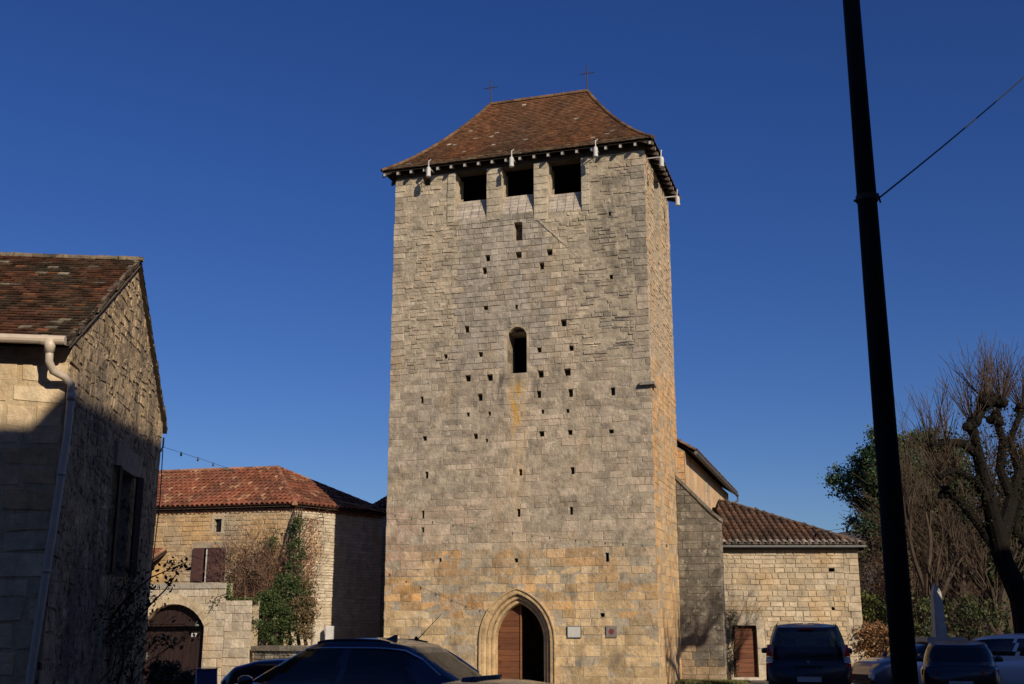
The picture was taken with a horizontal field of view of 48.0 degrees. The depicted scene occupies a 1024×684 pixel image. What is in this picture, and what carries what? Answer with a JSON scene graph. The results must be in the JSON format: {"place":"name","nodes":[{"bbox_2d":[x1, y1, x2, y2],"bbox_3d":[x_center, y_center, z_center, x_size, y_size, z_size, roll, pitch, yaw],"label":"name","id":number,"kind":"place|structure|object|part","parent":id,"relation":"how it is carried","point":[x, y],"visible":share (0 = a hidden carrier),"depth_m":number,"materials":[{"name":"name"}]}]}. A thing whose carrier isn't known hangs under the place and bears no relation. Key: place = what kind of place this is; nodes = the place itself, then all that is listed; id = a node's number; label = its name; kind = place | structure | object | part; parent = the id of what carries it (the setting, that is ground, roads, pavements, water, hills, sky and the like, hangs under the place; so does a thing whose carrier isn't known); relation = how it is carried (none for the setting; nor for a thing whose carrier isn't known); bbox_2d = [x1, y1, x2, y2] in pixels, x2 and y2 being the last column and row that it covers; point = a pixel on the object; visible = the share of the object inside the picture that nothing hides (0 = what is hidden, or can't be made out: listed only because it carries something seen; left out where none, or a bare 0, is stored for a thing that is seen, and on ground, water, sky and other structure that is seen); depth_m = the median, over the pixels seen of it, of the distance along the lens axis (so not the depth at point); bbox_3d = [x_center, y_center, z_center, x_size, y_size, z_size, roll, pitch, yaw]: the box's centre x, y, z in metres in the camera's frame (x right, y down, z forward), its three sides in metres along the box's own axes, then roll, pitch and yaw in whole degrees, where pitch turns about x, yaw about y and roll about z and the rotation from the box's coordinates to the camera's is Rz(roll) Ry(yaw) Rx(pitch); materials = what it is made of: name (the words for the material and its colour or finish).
{"place":"outdoors","nodes":[
{"label":"outdoors","id":0,"kind":"place"},
{"bbox_2d":[144,680,852,683],"bbox_3d":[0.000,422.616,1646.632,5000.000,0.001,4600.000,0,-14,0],"label":"ground","id":1,"kind":"structure","parent":0,"point":[758,682],"depth_m":40.84,"materials":[{"name":"grey asphalt"}]},
{"bbox_2d":[0,252,167,683],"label":"gabled house","id":2,"kind":"structure","parent":1,"relation":"on","point":[83,423],"depth_m":16.36,"materials":[{"name":"stone"}]},
{"bbox_2d":[151,437,164,575],"bbox_3d":[-6.661,3.293,21.555,0.091,3.001,0.468,5,-15,-18],"label":"drainpipe","id":3,"kind":"object","parent":2,"relation":"attached to","point":[159,500],"visible":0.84,"depth_m":21.64,"materials":[{"name":"metal"}]},
{"bbox_2d":[87,555,200,683],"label":"climbing shrub","id":4,"kind":"object","parent":1,"relation":"on","point":[137,619],"visible":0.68,"depth_m":18.38,"materials":[{"name":"brown plant"}]},
{"bbox_2d":[151,548,167,583],"bbox_3d":[-16.806,10.423,44.214,6.823,4.934,1.297,-4,-15,13],"label":"lean to shed","id":5,"kind":"object","parent":1,"relation":"on","point":[159,552],"visible":0.02,"depth_m":44.36,"materials":[{"name":"stone"}]},
{"bbox_2d":[143,583,259,683],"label":"gateway wall","id":6,"kind":"structure","parent":1,"relation":"on","point":[226,641],"depth_m":39.74,"materials":[{"name":"stone"}]},
{"bbox_2d":[210,590,235,608],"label":"trailing sprig","id":7,"kind":"object","parent":6,"relation":"on","point":[233,598],"visible":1,"depth_m":39.54,"materials":[{"name":"green plant"}]},
{"bbox_2d":[226,583,258,601],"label":"grass tuft","id":8,"kind":"object","parent":6,"relation":"on","point":[253,599],"visible":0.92,"depth_m":39.72,"materials":[{"name":"green plant"}]},
{"bbox_2d":[153,465,386,645],"bbox_3d":[-13.175,9.611,48.420,17.015,8.574,8.553,-4,-15,14],"label":"old farmhouse","id":9,"kind":"object","parent":1,"relation":"on","point":[194,501],"visible":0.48,"depth_m":44.83,"materials":[{"name":"stone"}]},
{"bbox_2d":[204,548,210,581],"bbox_3d":[-11.705,8.581,44.218,0.078,1.283,0.193,-10,-17,34],"label":"window frame","id":10,"kind":"structure","parent":9,"relation":"in","point":[206,548],"depth_m":44.16,"materials":[{"name":"white paint"}]},
{"bbox_2d":[211,514,224,533],"bbox_3d":[-11.333,7.037,44.489,0.518,0.758,0.208,-4,-15,13],"label":"window","id":11,"kind":"structure","parent":9,"relation":"in","point":[220,529],"depth_m":44.45,"materials":[{"name":"stone"}]},
{"bbox_2d":[198,516,335,600],"bbox_3d":[-9.201,8.273,43.413,5.374,3.757,4.396,-5,-15,20],"label":"bare vine","id":12,"kind":"object","parent":9,"relation":"attached to","point":[258,574],"visible":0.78,"depth_m":43.00,"materials":[{"name":"brown plant"}]},
{"bbox_2d":[251,508,320,645],"bbox_3d":[-7.998,8.432,41.461,2.767,5.213,3.857,0,-14,0],"label":"ivy","id":13,"kind":"object","parent":9,"relation":"attached to","point":[296,589],"visible":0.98,"depth_m":40.11,"materials":[{"name":"green plant"}]},
{"bbox_2d":[281,491,335,619],"bbox_3d":[-7.889,8.142,43.989,1.875,4.863,1.987,-8,-16,28],"label":"dead creeper","id":14,"kind":"object","parent":9,"relation":"attached to","point":[308,558],"visible":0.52,"depth_m":43.98,"materials":[{"name":"brown plant"}]},
{"bbox_2d":[251,645,309,661],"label":"garden wall","id":15,"kind":"structure","parent":1,"relation":"on","point":[261,652],"depth_m":38.58,"materials":[{"name":"stone"}]},
{"bbox_2d":[313,624,324,644],"bbox_3d":[-6.758,10.882,40.131,0.370,2.012,0.367,0,-14,0],"label":"stone post","id":16,"kind":"object","parent":1,"relation":"on","point":[319,634],"visible":0.28,"depth_m":40.14,"materials":[{"name":"beige stone"}]},
{"bbox_2d":[325,626,333,639],"bbox_3d":[-6.320,10.790,39.657,0.280,1.937,0.212,0,-14,0],"label":"meter box","id":17,"kind":"object","parent":1,"relation":"on","point":[329,632],"visible":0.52,"depth_m":39.75,"materials":[{"name":"white paint"}]},
{"bbox_2d":[373,495,386,636],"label":"outbuilding","id":18,"kind":"structure","parent":1,"relation":"on","point":[382,502],"depth_m":49.57,"materials":[{"name":"stone"}]},
{"bbox_2d":[237,617,552,683],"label":"parked car","id":19,"kind":"object","parent":1,"relation":"on","point":[394,659],"visible":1,"depth_m":13.72,"materials":[{"name":"black paint"}]},
{"bbox_3d":[-2.527,3.917,13.941,1.100,0.392,0.259,-5,-15,19],"label":"side window","id":20,"kind":"part","parent":19,"relation":"part of","materials":[{"name":"black glass"}]},
{"bbox_3d":[-1.513,3.825,13.584,0.948,0.391,0.259,-5,-15,19],"label":"side window","id":21,"kind":"part","parent":19,"relation":"part of","materials":[{"name":"black glass"}]},
{"bbox_3d":[-0.711,3.959,14.021,0.628,0.360,1.301,-5,-15,19],"label":"rear window","id":22,"kind":"part","parent":19,"relation":"part of","materials":[{"name":"grey glass"}]},
{"bbox_2d":[381,66,681,683],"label":"church tower","id":23,"kind":"structure","parent":1,"relation":"on","point":[532,383],"depth_m":40.81,"materials":[{"name":"stone"}]},
{"bbox_2d":[426,159,433,176],"bbox_3d":[-3.070,-6.493,43.506,0.195,0.713,0.640,-4,-15,16],"label":"eave floodlight","id":24,"kind":"object","parent":23,"relation":"attached to","point":[428,171],"visible":1,"depth_m":43.21,"materials":[{"name":"white paint"}]},
{"bbox_2d":[498,604,521,678],"bbox_3d":[-0.071,10.314,39.300,0.859,2.684,0.100,-4,-15,16],"label":"door","id":25,"kind":"structure","parent":23,"relation":"in","point":[508,637],"depth_m":39.28,"materials":[{"name":"brown wood"}]},
{"bbox_2d":[509,149,515,167],"bbox_3d":[0.054,-6.723,42.580,0.196,0.714,0.640,-4,-15,16],"label":"eave floodlight","id":26,"kind":"object","parent":23,"relation":"attached to","point":[511,161],"visible":1,"depth_m":42.28,"materials":[{"name":"white paint"}]},
{"bbox_2d":[567,626,580,637],"bbox_3d":[2.064,9.620,38.149,0.478,0.386,0.036,-4,-15,16],"label":"wall notice","id":27,"kind":"object","parent":23,"relation":"attached to","point":[573,631],"depth_m":38.13,"materials":[{"name":"grey metal"}]},
{"bbox_2d":[593,139,598,157],"bbox_3d":[3.082,-6.941,41.682,0.195,0.713,0.640,-4,-15,16],"label":"eave floodlight","id":28,"kind":"object","parent":23,"relation":"attached to","point":[595,151],"visible":1,"depth_m":41.38,"materials":[{"name":"white paint"}]},
{"bbox_2d":[606,626,616,637],"bbox_3d":[3.271,9.523,37.796,0.352,0.367,0.032,-4,-15,16],"label":"wall plaque","id":29,"kind":"object","parent":23,"relation":"attached to","point":[611,631],"depth_m":37.78,"materials":[{"name":"grey ceramic"}]},
{"bbox_2d":[646,150,663,167],"bbox_3d":[5.160,-6.604,41.463,0.640,0.714,0.195,-4,-15,16],"label":"eave floodlight","id":30,"kind":"object","parent":23,"relation":"attached to","point":[661,161],"visible":1,"depth_m":41.32,"materials":[{"name":"white paint"}]},
{"bbox_2d":[663,189,679,205],"bbox_3d":[6.210,-5.611,44.762,0.640,0.713,0.195,-4,-15,16],"label":"eave floodlight","id":31,"kind":"object","parent":23,"relation":"attached to","point":[677,200],"visible":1,"depth_m":44.62,"materials":[{"name":"white paint"}]},
{"bbox_2d":[675,475,728,679],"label":"church buttress","id":32,"kind":"structure","parent":1,"relation":"on","point":[702,612],"depth_m":41.87,"materials":[{"name":"stone"}]},
{"bbox_2d":[677,438,738,509],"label":"church nave","id":33,"kind":"structure","parent":1,"relation":"on","point":[703,479],"depth_m":47.58,"materials":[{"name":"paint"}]},
{"bbox_2d":[725,585,766,678],"bbox_3d":[8.401,10.883,43.965,2.587,3.897,2.382,0,-14,0],"label":"climbing plant","id":34,"kind":"object","parent":1,"relation":"on","point":[732,616],"visible":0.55,"depth_m":43.33,"materials":[{"name":"brown plant"}]},
{"bbox_2d":[712,499,866,679],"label":"side chapel","id":35,"kind":"structure","parent":1,"relation":"on","point":[807,577],"depth_m":44.09,"materials":[{"name":"stone"}]},
{"bbox_2d":[732,626,757,676],"bbox_3d":[8.815,11.735,43.630,0.926,1.875,0.125,0,-14,0],"label":"door","id":36,"kind":"structure","parent":35,"relation":"in","point":[747,662],"depth_m":43.64,"materials":[{"name":"brown wood"}]},
{"bbox_2d":[853,616,889,657],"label":"hedge bush","id":37,"kind":"object","parent":1,"relation":"on","point":[874,633],"visible":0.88,"depth_m":43.34,"materials":[{"name":"brown plant"}]},
{"bbox_2d":[860,588,887,657],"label":"hedge bush","id":38,"kind":"object","parent":1,"relation":"on","point":[881,611],"visible":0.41,"depth_m":45.00,"materials":[{"name":"green plant"}]},
{"bbox_2d":[843,0,918,683],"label":"utility pole","id":39,"kind":"object","parent":1,"relation":"on","point":[903,656],"visible":1,"depth_m":10.83,"materials":[{"name":"wood"}]},
{"bbox_2d":[164,447,878,547],"bbox_3d":[-0.774,3.660,24.803,12.617,3.115,28.574,0,-14,0],"label":"festoon cable","id":40,"kind":"object","parent":39,"relation":"attached to","point":[198,458],"visible":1,"depth_m":29.40,"materials":[{"name":"black rubber"}]},
{"bbox_2d":[880,77,1023,197],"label":"overhead cable","id":41,"kind":"object","parent":39,"relation":"attached to","point":[908,174],"visible":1,"depth_m":13.14,"materials":[{"name":"black rubber"}]},
{"bbox_2d":[852,537,913,622],"bbox_3d":[18.863,13.560,60.394,5.594,6.882,4.107,-4,-15,15],"label":"thicket","id":42,"kind":"object","parent":1,"relation":"on","point":[863,574],"visible":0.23,"depth_m":60.05,"materials":[{"name":"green plant"}]},
{"bbox_2d":[852,642,928,683],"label":"parked car","id":43,"kind":"object","parent":1,"relation":"on","point":[874,670],"visible":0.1,"depth_m":32.16,"materials":[{"name":"silver metal"}]},
{"bbox_2d":[817,423,984,636],"bbox_3d":[21.094,10.681,61.580,9.062,13.074,8.281,0,-14,0],"label":"evergreen tree","id":44,"kind":"object","parent":1,"relation":"on","point":[865,459],"visible":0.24,"depth_m":61.32,"materials":[{"name":"green plant"}]},
{"bbox_2d":[845,526,959,630],"bbox_3d":[19.174,12.471,56.762,6.425,7.197,4.894,0,-14,0],"label":"thicket","id":45,"kind":"object","parent":1,"relation":"on","point":[916,588],"visible":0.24,"depth_m":56.78,"materials":[{"name":"brown plant"}]},
{"bbox_2d":[838,467,969,620],"bbox_3d":[17.714,9.936,51.639,6.576,9.588,4.973,0,-14,0],"label":"bare tree","id":46,"kind":"object","parent":1,"relation":"on","point":[918,557],"visible":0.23,"depth_m":51.30,"materials":[{"name":"brown plant"}]},
{"bbox_2d":[888,590,950,647],"bbox_3d":[13.863,9.843,38.820,2.221,3.384,1.788,0,-14,0],"label":"hedge bush","id":47,"kind":"object","parent":1,"relation":"on","point":[919,628],"visible":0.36,"depth_m":38.65,"materials":[{"name":"green plant"}]},
{"bbox_2d":[852,413,996,640],"bbox_3d":[16.610,7.793,44.827,7.581,10.336,3.803,4,-15,-14],"label":"bare tree","id":48,"kind":"object","parent":1,"relation":"on","point":[956,576],"visible":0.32,"depth_m":44.58,"materials":[{"name":"brown plant"}]},
{"bbox_2d":[871,395,981,636],"bbox_3d":[15.916,7.132,43.468,4.963,10.949,3.580,9,-17,-30],"label":"bare tree","id":49,"kind":"object","parent":1,"relation":"on","point":[925,579],"visible":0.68,"depth_m":43.11,"materials":[{"name":"brown plant"}]},
{"bbox_2d":[864,542,999,635],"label":"leafless wood","id":50,"kind":"object","parent":1,"relation":"on","point":[980,627],"visible":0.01,"depth_m":70.58,"materials":[{"name":"brown plant"}]},
{"bbox_2d":[907,509,971,588],"bbox_3d":[18.233,10.447,48.997,3.356,7.310,5.039,9,-17,-30],"label":"bare tree","id":51,"kind":"object","parent":1,"relation":"on","point":[940,580],"visible":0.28,"depth_m":48.98,"materials":[{"name":"brown plant"}]},
{"bbox_2d":[915,583,966,642],"bbox_3d":[12.249,8.476,32.927,2.200,3.087,2.200,0,-14,0],"label":"memorial obelisk","id":52,"kind":"object","parent":1,"relation":"on","point":[939,629],"visible":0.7,"depth_m":32.94,"materials":[{"name":"stone"}]},
{"bbox_2d":[868,432,1023,636],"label":"bare tree","id":53,"kind":"object","parent":1,"relation":"on","point":[978,597],"visible":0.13,"depth_m":49.05,"materials":[{"name":"brown plant"}]},
{"bbox_2d":[899,436,997,621],"bbox_3d":[20.812,9.390,53.204,6.916,11.383,4.521,-8,-16,27],"label":"bare tree","id":54,"kind":"object","parent":1,"relation":"on","point":[936,496],"visible":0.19,"depth_m":54.20,"materials":[{"name":"brown plant"}]},
{"bbox_2d":[908,502,992,636],"bbox_3d":[22.980,12.364,59.048,6.161,8.534,5.874,-8,-16,27],"label":"thicket","id":55,"kind":"object","parent":1,"relation":"on","point":[982,624],"visible":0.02,"depth_m":58.18,"materials":[{"name":"brown plant"}]},
{"bbox_2d":[902,330,1023,632],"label":"plane tree","id":56,"kind":"object","parent":1,"relation":"on","point":[996,531],"visible":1,"depth_m":31.32,"materials":[{"name":"brown plant"}]},
{"bbox_2d":[905,437,1023,636],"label":"bare tree","id":57,"kind":"object","parent":1,"relation":"on","point":[952,583],"visible":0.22,"depth_m":45.55,"materials":[{"name":"brown plant"}]},
{"bbox_2d":[912,429,1022,634],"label":"bare tree","id":58,"kind":"object","parent":1,"relation":"on","point":[986,588],"visible":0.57,"depth_m":43.04,"materials":[{"name":"brown plant"}]},
{"bbox_2d":[927,363,1023,633],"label":"bare tree","id":59,"kind":"object","parent":1,"relation":"on","point":[1009,623],"visible":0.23,"depth_m":45.91,"materials":[{"name":"brown plant"}]},
{"bbox_2d":[944,590,1012,639],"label":"hedge bush","id":60,"kind":"object","parent":1,"relation":"on","point":[972,613],"visible":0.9,"depth_m":40.58,"materials":[{"name":"green plant"}]},
{"bbox_2d":[958,560,1005,631],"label":"thicket","id":61,"kind":"object","parent":1,"relation":"on","point":[976,591],"visible":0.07,"depth_m":54.97,"materials":[{"name":"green plant"}]},
{"bbox_2d":[950,439,1023,633],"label":"conifer tree","id":62,"kind":"object","parent":1,"relation":"on","point":[990,572],"visible":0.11,"depth_m":48.88,"materials":[{"name":"green plant"}]},
{"bbox_2d":[0,0,1023,532],"label":"sky","id":63,"kind":"structure","parent":0,"point":[240,149],"materials":[{"name":"blue"}]},
{"bbox_2d":[675,678,749,683],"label":"grass strip","id":64,"kind":"object","parent":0,"point":[703,681],"depth_m":39.63,"materials":[{"name":"green plant"}]},
{"bbox_2d":[839,530,986,625],"bbox_3d":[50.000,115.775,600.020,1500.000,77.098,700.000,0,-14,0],"label":"tree","id":65,"kind":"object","parent":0,"point":[850,535],"depth_m":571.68,"materials":[{"name":"green plant"}]},
{"label":"road","id":66,"kind":"structure","parent":0,"visible":0},
{"bbox_2d":[143,656,192,683],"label":"shrub","id":67,"kind":"object","parent":66,"relation":"on","point":[173,667],"visible":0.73,"depth_m":22.97,"materials":[{"name":"green plant"}]},
{"bbox_2d":[166,663,195,683],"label":"shrub","id":68,"kind":"object","parent":66,"relation":"on","point":[187,677],"visible":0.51,"depth_m":21.02,"materials":[{"name":"green plant"}]},
{"bbox_2d":[194,668,217,683],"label":"folding signboard","id":69,"kind":"object","parent":66,"relation":"on","point":[205,676],"visible":1,"depth_m":19.67,"materials":[{"name":"blue paint"}]},
{"bbox_2d":[220,657,290,683],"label":"parked car","id":70,"kind":"object","parent":66,"relation":"on","point":[255,669],"visible":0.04,"depth_m":20.80,"materials":[{"name":"blue paint"}]},
{"bbox_2d":[761,623,852,683],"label":"parked van","id":71,"kind":"object","parent":66,"relation":"on","point":[808,653],"visible":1,"depth_m":25.51,"materials":[{"name":"paint"}]},
{"bbox_3d":[6.023,6.843,26.590,0.261,0.380,1.684,-1,-14,5],"label":"side window","id":72,"kind":"part","parent":71,"relation":"part of","materials":[{"name":"black glass"}]},
{"bbox_3d":[6.617,6.631,25.666,1.269,0.334,0.124,-3,-15,13],"label":"rear window","id":73,"kind":"part","parent":71,"relation":"part of","materials":[{"name":"black glass"}]},
{"bbox_3d":[7.527,6.771,26.311,0.210,0.379,1.754,-5,-15,18],"label":"side window","id":74,"kind":"part","parent":71,"relation":"part of","materials":[{"name":"black glass"}]},
{"bbox_2d":[917,640,1003,683],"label":"parked car","id":75,"kind":"object","parent":66,"relation":"on","point":[957,662],"visible":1,"depth_m":26.30,"materials":[{"name":"black paint"}]},
{"bbox_3d":[9.823,7.370,27.244,0.233,0.352,1.294,-3,-15,11],"label":"side window","id":76,"kind":"part","parent":75,"relation":"part of","materials":[{"name":"black glass"}]},
{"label":"rear window","id":77,"kind":"part","parent":75,"relation":"part of","materials":[{"name":"black glass"}]},
{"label":"side window","id":78,"kind":"part","parent":75,"relation":"part of","materials":[{"name":"black glass"}]},
{"bbox_2d":[917,633,1023,683],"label":"parked car","id":79,"kind":"object","parent":66,"relation":"on","point":[1009,648],"visible":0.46,"depth_m":29.70,"materials":[{"name":"white paint"}]},
{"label":"side window","id":80,"kind":"part","parent":79,"relation":"part of","materials":[{"name":"black glass"}]},
{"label":"side window","id":81,"kind":"part","parent":79,"relation":"part of","materials":[{"name":"black glass"}]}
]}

